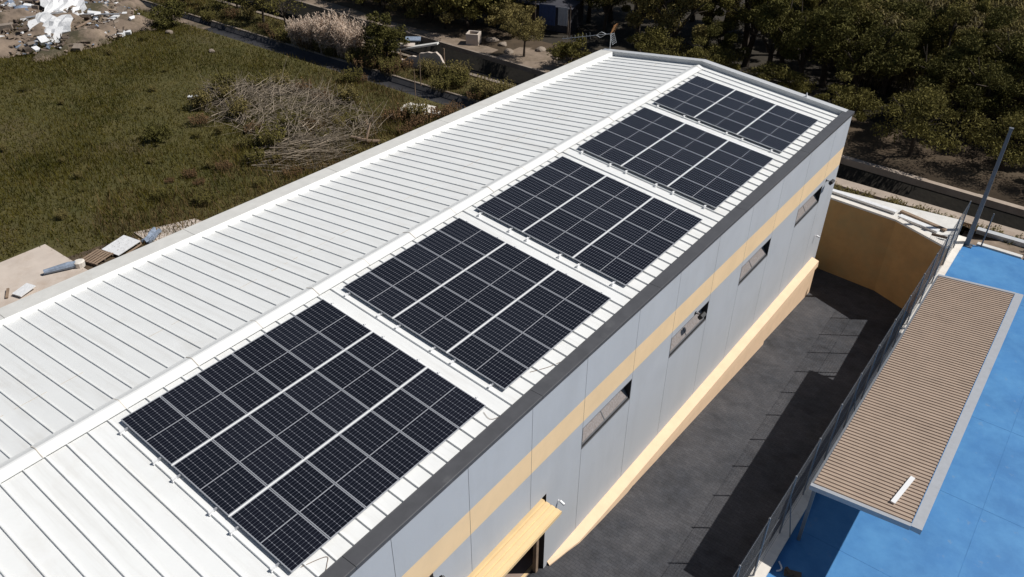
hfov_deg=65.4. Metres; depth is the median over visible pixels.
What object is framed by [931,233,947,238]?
plank
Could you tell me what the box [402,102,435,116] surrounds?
concrete fragment
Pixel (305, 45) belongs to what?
weed clump
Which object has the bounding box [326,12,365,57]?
plume grass
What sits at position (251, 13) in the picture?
weed clump
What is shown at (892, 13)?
tree
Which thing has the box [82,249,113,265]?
pallet
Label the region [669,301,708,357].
window
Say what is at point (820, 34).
bushy tree
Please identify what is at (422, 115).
weed clump
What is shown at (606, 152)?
solar panel
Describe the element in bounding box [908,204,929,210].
weed clump
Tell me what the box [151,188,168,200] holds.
weed clump
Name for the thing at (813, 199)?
window
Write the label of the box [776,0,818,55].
bushy tree
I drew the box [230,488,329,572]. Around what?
solar panel
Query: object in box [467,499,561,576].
tilting door
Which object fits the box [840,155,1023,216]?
canal kerb
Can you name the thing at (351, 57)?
weed clump
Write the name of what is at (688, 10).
bushy tree
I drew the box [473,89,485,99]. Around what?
weed clump
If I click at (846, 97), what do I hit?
orchard tree
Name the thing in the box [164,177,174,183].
weed clump
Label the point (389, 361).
solar panel
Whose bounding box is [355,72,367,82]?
weed clump
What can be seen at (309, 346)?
solar panel
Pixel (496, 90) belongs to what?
weed clump
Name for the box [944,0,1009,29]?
tree
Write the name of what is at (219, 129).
weed clump
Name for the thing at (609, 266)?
solar panel
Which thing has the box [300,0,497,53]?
footpath
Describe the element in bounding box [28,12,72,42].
white sheet
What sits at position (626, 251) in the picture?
solar panel
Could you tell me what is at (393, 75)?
ditch kerb
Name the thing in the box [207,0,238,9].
bushy tree
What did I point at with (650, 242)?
solar panel
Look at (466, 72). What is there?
weed clump
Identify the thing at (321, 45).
weed clump
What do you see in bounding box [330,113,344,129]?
weed clump
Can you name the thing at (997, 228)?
weed clump
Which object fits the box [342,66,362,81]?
weed clump
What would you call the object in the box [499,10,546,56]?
olive tree
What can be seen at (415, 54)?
canal ledge
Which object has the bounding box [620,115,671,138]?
solar panel
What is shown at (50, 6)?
white sheet
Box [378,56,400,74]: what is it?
weed clump
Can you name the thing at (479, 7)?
green bush
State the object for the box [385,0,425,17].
green bush
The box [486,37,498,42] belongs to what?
boulder
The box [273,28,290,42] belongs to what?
weed clump
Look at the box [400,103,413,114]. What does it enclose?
weed clump
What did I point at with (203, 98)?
weed clump
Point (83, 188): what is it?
weed clump
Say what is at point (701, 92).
solar panel
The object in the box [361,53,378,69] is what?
weed clump
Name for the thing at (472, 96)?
weed clump
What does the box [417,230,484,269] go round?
solar panel
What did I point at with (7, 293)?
stick
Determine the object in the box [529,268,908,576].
lane
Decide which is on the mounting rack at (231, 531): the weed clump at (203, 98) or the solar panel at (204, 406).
the solar panel at (204, 406)
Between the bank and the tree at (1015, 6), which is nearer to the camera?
the bank
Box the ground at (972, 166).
[0,0,1023,261]
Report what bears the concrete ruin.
on the ground at (972, 166)
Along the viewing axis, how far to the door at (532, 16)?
75.67 m
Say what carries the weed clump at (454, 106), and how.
on the ground at (972, 166)
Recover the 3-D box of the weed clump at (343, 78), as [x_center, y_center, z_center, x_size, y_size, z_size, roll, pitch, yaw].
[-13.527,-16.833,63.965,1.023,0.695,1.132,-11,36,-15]
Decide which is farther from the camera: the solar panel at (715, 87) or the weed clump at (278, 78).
the weed clump at (278, 78)
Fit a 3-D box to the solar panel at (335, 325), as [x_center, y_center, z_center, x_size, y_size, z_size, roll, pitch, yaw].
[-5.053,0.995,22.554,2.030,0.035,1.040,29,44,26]
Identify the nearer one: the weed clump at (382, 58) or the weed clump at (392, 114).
the weed clump at (392, 114)
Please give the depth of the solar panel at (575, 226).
27.51 m
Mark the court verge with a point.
(976, 239)
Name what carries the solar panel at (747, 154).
on the mounting rack at (655, 185)
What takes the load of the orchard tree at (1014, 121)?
on the ground at (972, 166)
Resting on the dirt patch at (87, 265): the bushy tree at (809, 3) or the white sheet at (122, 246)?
the white sheet at (122, 246)
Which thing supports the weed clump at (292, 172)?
on the ground at (972, 166)
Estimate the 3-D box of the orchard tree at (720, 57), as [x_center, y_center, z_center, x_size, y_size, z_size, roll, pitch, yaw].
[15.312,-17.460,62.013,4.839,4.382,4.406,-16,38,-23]
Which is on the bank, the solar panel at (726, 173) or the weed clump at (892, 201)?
the weed clump at (892, 201)
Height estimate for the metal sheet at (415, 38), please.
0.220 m
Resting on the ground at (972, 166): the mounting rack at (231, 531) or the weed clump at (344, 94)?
the weed clump at (344, 94)
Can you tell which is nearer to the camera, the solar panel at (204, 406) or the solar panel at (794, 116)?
the solar panel at (204, 406)
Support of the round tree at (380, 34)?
on the ground at (972, 166)
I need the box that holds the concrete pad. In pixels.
[0,244,86,307]
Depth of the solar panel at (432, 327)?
22.80 m
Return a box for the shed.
[513,0,583,34]
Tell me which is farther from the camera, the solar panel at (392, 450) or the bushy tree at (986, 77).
the bushy tree at (986, 77)
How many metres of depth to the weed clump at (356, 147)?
52.92 m
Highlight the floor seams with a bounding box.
[799,305,1023,576]
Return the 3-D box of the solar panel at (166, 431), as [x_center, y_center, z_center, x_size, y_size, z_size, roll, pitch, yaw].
[-8.302,3.374,19.108,2.030,0.035,1.040,29,44,26]
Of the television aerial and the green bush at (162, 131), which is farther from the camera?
the green bush at (162, 131)
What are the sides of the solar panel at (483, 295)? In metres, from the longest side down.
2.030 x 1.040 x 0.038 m
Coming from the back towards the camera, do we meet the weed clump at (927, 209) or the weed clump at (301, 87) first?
the weed clump at (301, 87)
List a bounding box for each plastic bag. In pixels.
[14,5,27,8]
[141,227,161,243]
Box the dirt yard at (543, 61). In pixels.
[497,47,568,71]
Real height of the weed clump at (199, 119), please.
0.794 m
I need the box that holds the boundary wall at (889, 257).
[814,195,948,312]
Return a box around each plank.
[25,11,63,17]
[75,20,90,27]
[89,13,118,14]
[900,210,946,231]
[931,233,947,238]
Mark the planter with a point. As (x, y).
(473, 37)
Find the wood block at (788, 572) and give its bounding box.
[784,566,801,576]
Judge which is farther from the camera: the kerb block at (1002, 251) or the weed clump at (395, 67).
the weed clump at (395, 67)
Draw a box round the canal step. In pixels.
[222,0,519,84]
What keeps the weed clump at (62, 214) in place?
on the ground at (972, 166)
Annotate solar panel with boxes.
[121,396,209,464]
[161,374,246,438]
[173,440,266,515]
[197,354,280,413]
[212,415,302,485]
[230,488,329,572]
[232,334,312,390]
[249,392,337,458]
[264,316,342,369]
[269,460,365,539]
[283,371,368,432]
[295,299,371,349]
[306,435,398,508]
[315,351,398,409]
[340,411,429,479]
[343,272,416,317]
[346,332,425,386]
[369,257,440,300]
[371,388,458,452]
[393,302,469,351]
[394,243,462,284]
[401,368,485,428]
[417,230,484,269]
[419,286,493,333]
[439,218,504,255]
[443,271,515,315]
[447,335,527,389]
[465,256,535,298]
[472,317,550,368]
[476,196,539,231]
[487,243,555,283]
[495,186,557,218]
[496,300,571,349]
[513,175,573,206]
[518,285,591,331]
[523,220,588,257]
[531,165,589,195]
[538,270,610,314]
[542,208,606,243]
[547,156,605,185]
[560,197,622,230]
[573,245,642,285]
[576,186,637,218]
[578,138,633,165]
[591,232,658,270]
[592,176,651,207]
[593,130,646,156]
[607,122,659,147]
[608,220,673,256]
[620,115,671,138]
[622,157,679,186]
[624,208,688,243]
[632,107,683,130]
[636,148,692,175]
[640,198,702,230]
[650,140,704,165]
[654,95,703,116]
[662,132,715,156]
[666,88,713,109]
[668,177,728,207]
[674,124,727,148]
[677,82,724,102]
[681,167,739,196]
[687,76,734,95]
[695,110,746,133]
[695,158,751,186]
[706,103,755,125]
[707,149,762,176]
[717,97,765,118]
[719,141,773,167]
[726,90,775,111]
[737,127,790,151]
[748,119,800,143]
[759,112,809,134]
[768,105,817,126]
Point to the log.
(368, 141)
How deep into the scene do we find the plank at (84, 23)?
73.00 m
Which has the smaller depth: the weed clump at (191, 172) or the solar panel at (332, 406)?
the solar panel at (332, 406)
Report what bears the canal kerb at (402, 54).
on the ground at (972, 166)
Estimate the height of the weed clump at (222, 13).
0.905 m
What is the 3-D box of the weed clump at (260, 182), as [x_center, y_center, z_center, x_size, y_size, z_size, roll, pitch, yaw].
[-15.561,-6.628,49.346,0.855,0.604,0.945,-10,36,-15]
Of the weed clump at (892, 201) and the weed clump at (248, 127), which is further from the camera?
the weed clump at (248, 127)
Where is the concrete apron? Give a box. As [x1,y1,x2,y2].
[832,191,961,249]
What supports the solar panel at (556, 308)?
on the mounting rack at (431, 349)
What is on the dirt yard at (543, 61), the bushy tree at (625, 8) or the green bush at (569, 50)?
the green bush at (569, 50)
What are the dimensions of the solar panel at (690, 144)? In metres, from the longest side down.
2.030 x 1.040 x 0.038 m
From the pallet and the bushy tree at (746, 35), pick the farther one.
the bushy tree at (746, 35)
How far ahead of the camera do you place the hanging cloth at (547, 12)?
73.57 m
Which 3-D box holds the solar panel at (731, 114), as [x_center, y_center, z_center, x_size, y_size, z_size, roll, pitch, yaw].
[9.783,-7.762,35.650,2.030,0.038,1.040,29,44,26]
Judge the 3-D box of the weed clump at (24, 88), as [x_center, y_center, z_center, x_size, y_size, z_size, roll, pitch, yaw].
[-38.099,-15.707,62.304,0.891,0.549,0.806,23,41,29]
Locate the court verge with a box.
[962,230,1023,259]
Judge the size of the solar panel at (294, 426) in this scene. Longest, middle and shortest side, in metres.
2.030 x 1.040 x 0.038 m
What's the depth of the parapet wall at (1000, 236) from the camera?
40.54 m
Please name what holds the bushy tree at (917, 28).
on the ground at (972, 166)
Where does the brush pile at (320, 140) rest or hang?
on the ground at (972, 166)
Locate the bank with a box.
[841,188,984,234]
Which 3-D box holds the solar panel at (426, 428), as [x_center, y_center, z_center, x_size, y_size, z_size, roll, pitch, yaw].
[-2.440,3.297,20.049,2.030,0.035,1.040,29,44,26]
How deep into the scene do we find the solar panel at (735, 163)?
32.12 m
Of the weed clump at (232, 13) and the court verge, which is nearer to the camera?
the court verge
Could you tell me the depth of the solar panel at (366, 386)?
20.93 m
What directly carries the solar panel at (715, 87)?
on the mounting rack at (726, 133)
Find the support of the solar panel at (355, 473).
on the mounting rack at (231, 531)
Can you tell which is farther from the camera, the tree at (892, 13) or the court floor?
the tree at (892, 13)
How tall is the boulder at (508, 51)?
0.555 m
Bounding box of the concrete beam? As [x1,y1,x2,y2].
[396,42,438,50]
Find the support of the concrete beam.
on the concrete fragment at (408, 45)
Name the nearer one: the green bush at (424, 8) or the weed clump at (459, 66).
the weed clump at (459, 66)
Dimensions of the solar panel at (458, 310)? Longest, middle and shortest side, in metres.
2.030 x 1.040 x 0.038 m
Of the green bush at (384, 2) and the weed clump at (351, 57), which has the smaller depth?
the weed clump at (351, 57)
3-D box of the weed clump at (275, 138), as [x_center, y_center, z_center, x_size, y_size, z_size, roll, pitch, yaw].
[-16.263,-10.359,53.944,2.122,1.483,2.346,1,35,2]
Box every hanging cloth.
[539,3,555,25]
[558,7,567,25]
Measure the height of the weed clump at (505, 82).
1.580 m
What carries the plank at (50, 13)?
on the rubble heap
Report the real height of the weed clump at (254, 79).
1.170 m
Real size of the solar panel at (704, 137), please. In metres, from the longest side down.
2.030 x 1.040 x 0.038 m
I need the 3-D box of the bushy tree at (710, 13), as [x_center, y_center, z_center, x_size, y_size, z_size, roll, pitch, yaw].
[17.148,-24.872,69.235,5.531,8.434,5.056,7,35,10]
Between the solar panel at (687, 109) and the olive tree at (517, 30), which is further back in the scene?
the olive tree at (517, 30)
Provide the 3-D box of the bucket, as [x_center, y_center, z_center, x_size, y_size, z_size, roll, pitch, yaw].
[-22.593,-1.305,41.692,0.560,0.340,0.560,24,41,30]
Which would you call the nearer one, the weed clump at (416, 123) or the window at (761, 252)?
the window at (761, 252)
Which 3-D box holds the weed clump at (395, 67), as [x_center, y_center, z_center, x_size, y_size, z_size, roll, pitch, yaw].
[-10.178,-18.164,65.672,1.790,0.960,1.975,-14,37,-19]
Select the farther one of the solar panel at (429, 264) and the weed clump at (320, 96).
the weed clump at (320, 96)
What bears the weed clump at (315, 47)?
on the ground at (972, 166)
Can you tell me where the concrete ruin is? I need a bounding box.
[402,52,444,70]
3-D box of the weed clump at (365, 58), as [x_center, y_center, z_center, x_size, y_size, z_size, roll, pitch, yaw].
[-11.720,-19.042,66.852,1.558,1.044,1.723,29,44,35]
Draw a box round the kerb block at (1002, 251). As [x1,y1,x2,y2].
[976,242,1022,258]
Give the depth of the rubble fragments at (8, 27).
73.22 m
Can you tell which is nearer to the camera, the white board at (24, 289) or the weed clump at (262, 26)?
the white board at (24, 289)
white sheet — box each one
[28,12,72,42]
[40,0,86,15]
[102,235,139,255]
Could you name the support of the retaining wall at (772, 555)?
on the lane
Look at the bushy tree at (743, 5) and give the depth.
73.78 m
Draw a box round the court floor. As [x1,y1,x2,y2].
[766,245,1023,576]
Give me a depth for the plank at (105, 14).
75.50 m
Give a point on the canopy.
(896, 433)
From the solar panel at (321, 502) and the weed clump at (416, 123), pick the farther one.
the weed clump at (416, 123)
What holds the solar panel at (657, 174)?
on the mounting rack at (655, 185)
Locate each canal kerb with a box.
[217,0,513,86]
[285,0,547,75]
[834,177,1023,238]
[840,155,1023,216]
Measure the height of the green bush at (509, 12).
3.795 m
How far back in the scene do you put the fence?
28.18 m
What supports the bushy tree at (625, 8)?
on the ground at (972, 166)
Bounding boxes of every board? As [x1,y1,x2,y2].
[12,283,35,296]
[890,476,914,503]
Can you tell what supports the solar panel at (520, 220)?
on the mounting rack at (559, 255)
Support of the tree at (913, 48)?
on the ground at (972, 166)
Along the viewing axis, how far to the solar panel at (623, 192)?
29.58 m
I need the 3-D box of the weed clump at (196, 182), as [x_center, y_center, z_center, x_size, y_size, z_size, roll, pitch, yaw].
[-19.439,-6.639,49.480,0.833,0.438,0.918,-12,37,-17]
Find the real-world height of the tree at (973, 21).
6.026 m
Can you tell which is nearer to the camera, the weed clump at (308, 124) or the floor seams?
the floor seams
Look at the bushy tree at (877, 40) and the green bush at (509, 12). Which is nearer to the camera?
the bushy tree at (877, 40)
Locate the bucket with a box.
[74,259,84,268]
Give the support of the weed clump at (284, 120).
on the ground at (972, 166)
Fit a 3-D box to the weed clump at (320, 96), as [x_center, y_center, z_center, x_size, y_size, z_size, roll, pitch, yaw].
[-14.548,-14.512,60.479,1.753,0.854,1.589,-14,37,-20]
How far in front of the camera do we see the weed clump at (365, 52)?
68.16 m
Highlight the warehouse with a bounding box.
[0,48,854,576]
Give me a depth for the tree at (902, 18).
64.25 m
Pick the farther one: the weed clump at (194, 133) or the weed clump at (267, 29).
the weed clump at (267, 29)
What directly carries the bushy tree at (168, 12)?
on the ground at (972, 166)
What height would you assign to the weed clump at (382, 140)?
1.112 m
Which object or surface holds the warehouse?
on the ground at (972, 166)
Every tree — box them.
[148,0,194,27]
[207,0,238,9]
[233,0,279,22]
[257,0,308,31]
[358,11,410,58]
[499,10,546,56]
[579,0,605,21]
[596,0,630,31]
[600,0,663,51]
[627,0,694,27]
[627,25,691,56]
[639,0,710,54]
[680,36,742,70]
[692,0,735,49]
[692,2,754,59]
[717,0,791,66]
[725,0,751,50]
[737,2,762,34]
[743,61,817,93]
[746,0,814,81]
[762,0,807,75]
[768,0,860,93]
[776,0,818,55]
[805,1,930,106]
[806,0,878,86]
[814,71,886,121]
[828,0,884,70]
[840,5,912,88]
[848,0,915,27]
[851,0,940,94]
[858,0,916,24]
[859,0,926,43]
[870,83,987,157]
[880,38,981,123]
[885,6,962,89]
[892,0,951,22]
[893,2,970,97]
[909,0,992,89]
[918,0,988,31]
[935,0,1018,30]
[942,42,998,111]
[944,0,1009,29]
[950,18,1023,88]
[951,34,1023,137]
[962,109,1023,170]
[975,5,1023,123]
[976,0,1023,48]
[978,31,1023,118]
[981,0,1023,34]
[981,8,1023,39]
[1002,0,1023,27]
[1010,7,1023,32]
[1012,3,1023,104]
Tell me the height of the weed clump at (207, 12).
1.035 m
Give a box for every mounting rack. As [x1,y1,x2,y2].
[119,302,477,572]
[344,220,602,388]
[477,158,694,286]
[580,109,765,208]
[656,90,775,152]
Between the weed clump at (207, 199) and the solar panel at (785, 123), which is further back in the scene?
the weed clump at (207, 199)
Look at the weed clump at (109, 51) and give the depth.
69.19 m
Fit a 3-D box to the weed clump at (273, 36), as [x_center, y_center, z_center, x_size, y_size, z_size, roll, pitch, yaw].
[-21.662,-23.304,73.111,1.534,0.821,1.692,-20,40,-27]
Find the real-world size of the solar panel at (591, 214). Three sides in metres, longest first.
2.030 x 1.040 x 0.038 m
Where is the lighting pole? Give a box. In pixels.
[963,127,1013,247]
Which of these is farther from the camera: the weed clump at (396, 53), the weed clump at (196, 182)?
the weed clump at (396, 53)
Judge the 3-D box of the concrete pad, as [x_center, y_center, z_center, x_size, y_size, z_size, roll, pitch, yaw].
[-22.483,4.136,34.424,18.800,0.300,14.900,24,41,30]
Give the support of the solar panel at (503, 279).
on the mounting rack at (431, 349)
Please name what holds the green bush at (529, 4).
on the ground at (972, 166)
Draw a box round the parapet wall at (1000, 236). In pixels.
[976,227,1023,246]
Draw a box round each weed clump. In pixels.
[0,142,6,150]
[17,83,28,91]
[54,207,68,219]
[57,156,65,163]
[70,170,82,178]
[78,185,87,191]
[104,47,112,55]
[139,35,147,40]
[149,84,155,91]
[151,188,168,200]
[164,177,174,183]
[181,168,196,179]
[184,86,212,110]
[187,112,210,126]
[192,177,204,185]
[193,129,200,136]
[193,187,215,206]
[200,8,215,19]
[200,10,214,21]
[205,159,212,167]
[209,70,235,90]
[213,82,236,102]
[213,125,222,133]
[215,160,233,171]
[220,8,227,18]
[223,7,240,19]
[225,94,250,121]
[236,133,253,148]
[241,2,255,20]
[243,146,264,164]
[244,119,261,134]
[245,72,268,89]
[253,176,266,187]
[254,133,266,146]
[255,121,286,149]
[258,22,267,28]
[263,24,278,34]
[269,25,284,35]
[269,29,281,40]
[269,69,290,89]
[272,19,284,29]
[272,151,282,162]
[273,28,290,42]
[277,109,299,131]
[282,165,301,176]
[290,77,311,92]
[296,37,313,51]
[300,117,315,127]
[300,144,308,152]
[309,39,321,52]
[310,87,330,103]
[315,128,330,137]
[319,41,331,55]
[327,44,336,56]
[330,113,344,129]
[336,73,347,82]
[337,81,359,103]
[341,111,359,127]
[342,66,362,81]
[343,50,361,63]
[347,45,363,56]
[350,144,361,154]
[353,45,367,57]
[353,55,374,69]
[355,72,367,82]
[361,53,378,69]
[362,54,379,69]
[366,41,383,56]
[370,50,384,62]
[375,55,387,64]
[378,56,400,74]
[379,59,398,76]
[379,133,393,144]
[382,103,406,122]
[388,51,397,57]
[391,53,413,71]
[396,124,412,134]
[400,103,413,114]
[405,114,424,128]
[407,98,428,118]
[410,109,431,126]
[417,57,432,74]
[424,59,439,78]
[428,73,451,91]
[429,103,454,119]
[438,59,456,72]
[440,64,453,78]
[446,65,469,83]
[446,100,461,111]
[447,69,468,88]
[450,59,473,77]
[466,89,483,100]
[469,73,494,97]
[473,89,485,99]
[480,81,504,98]
[494,76,513,88]
[497,80,516,91]
[833,181,841,190]
[842,186,858,194]
[860,189,875,197]
[880,194,900,204]
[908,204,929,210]
[924,207,941,214]
[972,221,987,229]
[986,223,1002,233]
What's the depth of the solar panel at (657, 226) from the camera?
27.98 m
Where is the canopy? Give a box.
[796,274,1023,540]
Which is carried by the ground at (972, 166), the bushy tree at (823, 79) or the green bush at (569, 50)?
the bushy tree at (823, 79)
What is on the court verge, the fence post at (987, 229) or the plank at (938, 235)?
the fence post at (987, 229)
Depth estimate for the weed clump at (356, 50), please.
68.08 m
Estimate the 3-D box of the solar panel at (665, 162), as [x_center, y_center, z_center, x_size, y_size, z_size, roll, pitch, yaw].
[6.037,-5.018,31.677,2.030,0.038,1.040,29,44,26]
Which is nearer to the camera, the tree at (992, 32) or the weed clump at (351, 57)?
the tree at (992, 32)
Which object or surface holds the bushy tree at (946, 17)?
on the ground at (972, 166)
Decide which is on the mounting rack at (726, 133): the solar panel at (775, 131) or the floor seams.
the solar panel at (775, 131)
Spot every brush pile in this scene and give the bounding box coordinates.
[184,56,394,153]
[246,116,381,174]
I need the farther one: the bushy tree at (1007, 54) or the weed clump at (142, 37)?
the weed clump at (142, 37)
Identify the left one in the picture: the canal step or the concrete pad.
the concrete pad
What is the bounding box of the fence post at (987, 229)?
[980,213,994,246]
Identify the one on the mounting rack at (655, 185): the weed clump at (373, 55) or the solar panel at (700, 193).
the solar panel at (700, 193)
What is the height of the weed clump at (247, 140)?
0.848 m
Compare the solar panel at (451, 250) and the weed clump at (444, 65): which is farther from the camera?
the weed clump at (444, 65)
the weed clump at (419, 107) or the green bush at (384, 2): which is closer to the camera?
the weed clump at (419, 107)
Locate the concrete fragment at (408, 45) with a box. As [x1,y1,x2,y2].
[398,43,414,46]
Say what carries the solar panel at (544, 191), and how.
on the mounting rack at (559, 255)
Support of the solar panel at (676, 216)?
on the mounting rack at (559, 255)
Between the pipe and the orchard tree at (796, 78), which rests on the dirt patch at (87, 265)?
the pipe
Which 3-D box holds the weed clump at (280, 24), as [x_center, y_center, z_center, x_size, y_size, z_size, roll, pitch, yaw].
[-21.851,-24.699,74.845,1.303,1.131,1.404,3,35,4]
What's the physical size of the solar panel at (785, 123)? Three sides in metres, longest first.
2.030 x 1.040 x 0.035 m
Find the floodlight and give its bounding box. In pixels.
[694,311,705,319]
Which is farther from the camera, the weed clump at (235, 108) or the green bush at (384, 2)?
the green bush at (384, 2)
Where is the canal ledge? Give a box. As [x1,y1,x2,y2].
[384,44,517,85]
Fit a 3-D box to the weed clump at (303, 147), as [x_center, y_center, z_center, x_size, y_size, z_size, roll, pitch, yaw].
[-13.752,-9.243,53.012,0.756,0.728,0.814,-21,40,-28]
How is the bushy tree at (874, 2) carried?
on the ground at (972, 166)
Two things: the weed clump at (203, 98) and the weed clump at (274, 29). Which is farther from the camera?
the weed clump at (274, 29)
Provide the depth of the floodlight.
28.55 m
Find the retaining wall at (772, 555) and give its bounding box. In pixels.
[749,235,966,576]
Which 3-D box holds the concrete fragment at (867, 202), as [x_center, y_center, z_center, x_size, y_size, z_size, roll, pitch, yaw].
[17.975,-4.700,41.702,4.200,0.120,0.300,28,43,34]
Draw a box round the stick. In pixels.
[5,288,8,298]
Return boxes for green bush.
[141,122,175,141]
[355,0,386,11]
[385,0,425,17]
[404,0,438,22]
[407,0,427,16]
[411,0,465,28]
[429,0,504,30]
[448,0,491,24]
[465,0,529,27]
[484,0,543,36]
[512,0,545,14]
[546,32,591,64]
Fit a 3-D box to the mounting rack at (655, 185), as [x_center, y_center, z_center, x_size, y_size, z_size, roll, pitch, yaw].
[6.615,-5.448,32.369,5.577,0.112,5.630,29,44,26]
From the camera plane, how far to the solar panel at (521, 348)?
22.59 m
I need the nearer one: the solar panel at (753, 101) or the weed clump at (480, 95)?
the solar panel at (753, 101)
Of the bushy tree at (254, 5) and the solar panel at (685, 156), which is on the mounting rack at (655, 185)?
the solar panel at (685, 156)
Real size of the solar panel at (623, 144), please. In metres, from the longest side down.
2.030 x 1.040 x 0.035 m
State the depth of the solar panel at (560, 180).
29.80 m
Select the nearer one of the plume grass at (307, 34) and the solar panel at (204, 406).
the solar panel at (204, 406)
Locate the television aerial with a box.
[563,24,617,47]
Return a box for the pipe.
[126,238,141,253]
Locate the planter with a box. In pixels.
[466,30,480,45]
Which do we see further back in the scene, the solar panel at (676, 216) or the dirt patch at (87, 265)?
the dirt patch at (87, 265)
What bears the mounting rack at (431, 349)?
on the warehouse
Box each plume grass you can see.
[284,15,310,44]
[296,13,323,49]
[307,8,350,53]
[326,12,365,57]
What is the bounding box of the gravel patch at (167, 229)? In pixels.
[134,219,200,241]
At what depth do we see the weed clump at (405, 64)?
66.47 m
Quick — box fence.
[733,201,970,576]
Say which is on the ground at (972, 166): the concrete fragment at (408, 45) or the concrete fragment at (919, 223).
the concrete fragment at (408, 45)
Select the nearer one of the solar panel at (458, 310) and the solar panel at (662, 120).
the solar panel at (458, 310)
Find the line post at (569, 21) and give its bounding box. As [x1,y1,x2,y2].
[569,6,570,37]
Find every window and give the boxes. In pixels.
[581,379,631,448]
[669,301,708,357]
[738,237,771,285]
[794,185,822,226]
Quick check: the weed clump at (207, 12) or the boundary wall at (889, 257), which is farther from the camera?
the weed clump at (207, 12)
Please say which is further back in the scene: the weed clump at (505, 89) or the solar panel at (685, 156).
the weed clump at (505, 89)
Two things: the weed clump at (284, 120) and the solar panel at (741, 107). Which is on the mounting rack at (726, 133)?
the solar panel at (741, 107)
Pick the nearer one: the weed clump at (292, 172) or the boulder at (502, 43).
the weed clump at (292, 172)
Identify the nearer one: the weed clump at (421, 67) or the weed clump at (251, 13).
the weed clump at (421, 67)
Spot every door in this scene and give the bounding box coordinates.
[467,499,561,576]
[526,7,534,26]
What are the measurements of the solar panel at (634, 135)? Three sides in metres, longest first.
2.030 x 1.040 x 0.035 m
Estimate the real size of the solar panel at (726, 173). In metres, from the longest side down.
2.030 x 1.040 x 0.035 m
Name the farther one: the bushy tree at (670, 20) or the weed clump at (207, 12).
the weed clump at (207, 12)
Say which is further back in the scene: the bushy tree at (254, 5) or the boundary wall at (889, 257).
the bushy tree at (254, 5)
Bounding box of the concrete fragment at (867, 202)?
[832,189,896,213]
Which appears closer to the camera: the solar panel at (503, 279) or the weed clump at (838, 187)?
the solar panel at (503, 279)
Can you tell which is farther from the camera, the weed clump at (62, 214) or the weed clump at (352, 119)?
the weed clump at (352, 119)
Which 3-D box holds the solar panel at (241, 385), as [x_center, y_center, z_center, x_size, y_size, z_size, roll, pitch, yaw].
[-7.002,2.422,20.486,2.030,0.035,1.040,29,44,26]
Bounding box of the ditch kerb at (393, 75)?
[141,0,479,101]
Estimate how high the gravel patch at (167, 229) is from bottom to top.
0.270 m
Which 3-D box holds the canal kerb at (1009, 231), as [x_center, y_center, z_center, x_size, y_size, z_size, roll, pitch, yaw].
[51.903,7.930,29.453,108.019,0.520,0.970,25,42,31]
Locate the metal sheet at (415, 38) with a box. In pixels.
[405,36,420,41]
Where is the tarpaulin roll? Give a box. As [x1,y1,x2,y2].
[43,261,75,273]
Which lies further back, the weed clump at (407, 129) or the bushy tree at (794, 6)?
the bushy tree at (794, 6)
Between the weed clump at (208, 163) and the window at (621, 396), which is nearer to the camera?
the window at (621, 396)
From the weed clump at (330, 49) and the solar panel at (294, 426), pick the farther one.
the weed clump at (330, 49)
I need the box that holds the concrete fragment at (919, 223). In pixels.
[898,214,939,232]
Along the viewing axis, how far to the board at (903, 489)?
23.12 m
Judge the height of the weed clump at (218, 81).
1.479 m
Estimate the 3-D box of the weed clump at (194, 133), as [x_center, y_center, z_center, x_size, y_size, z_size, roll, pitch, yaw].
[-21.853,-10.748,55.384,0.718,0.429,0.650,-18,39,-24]
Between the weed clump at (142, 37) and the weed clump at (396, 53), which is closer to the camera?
the weed clump at (396, 53)
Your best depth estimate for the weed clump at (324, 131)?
54.86 m
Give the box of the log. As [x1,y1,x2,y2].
[351,117,380,142]
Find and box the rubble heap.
[0,0,209,61]
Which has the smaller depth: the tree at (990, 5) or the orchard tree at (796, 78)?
the orchard tree at (796, 78)
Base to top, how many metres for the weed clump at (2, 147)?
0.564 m
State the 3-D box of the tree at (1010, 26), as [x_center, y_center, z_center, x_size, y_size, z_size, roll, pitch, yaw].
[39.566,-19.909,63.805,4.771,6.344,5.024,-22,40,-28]
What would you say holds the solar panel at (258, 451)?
on the mounting rack at (231, 531)
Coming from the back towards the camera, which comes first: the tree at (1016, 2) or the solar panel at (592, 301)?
the tree at (1016, 2)
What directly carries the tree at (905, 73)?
on the ground at (972, 166)
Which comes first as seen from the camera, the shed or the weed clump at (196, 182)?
the weed clump at (196, 182)
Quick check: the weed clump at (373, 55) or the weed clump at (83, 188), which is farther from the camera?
the weed clump at (373, 55)
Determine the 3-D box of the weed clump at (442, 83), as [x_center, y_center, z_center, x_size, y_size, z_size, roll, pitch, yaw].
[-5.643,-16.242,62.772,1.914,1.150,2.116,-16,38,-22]
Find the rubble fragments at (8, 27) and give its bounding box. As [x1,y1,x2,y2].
[0,0,139,55]
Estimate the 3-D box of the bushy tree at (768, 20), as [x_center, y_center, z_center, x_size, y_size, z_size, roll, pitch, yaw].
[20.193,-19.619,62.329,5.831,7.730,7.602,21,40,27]
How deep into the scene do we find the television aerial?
43.13 m
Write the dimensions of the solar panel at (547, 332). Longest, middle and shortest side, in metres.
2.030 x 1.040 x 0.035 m
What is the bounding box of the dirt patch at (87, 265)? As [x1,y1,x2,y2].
[67,234,147,269]
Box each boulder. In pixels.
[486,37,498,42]
[498,41,506,45]
[504,48,513,53]
[535,46,545,51]

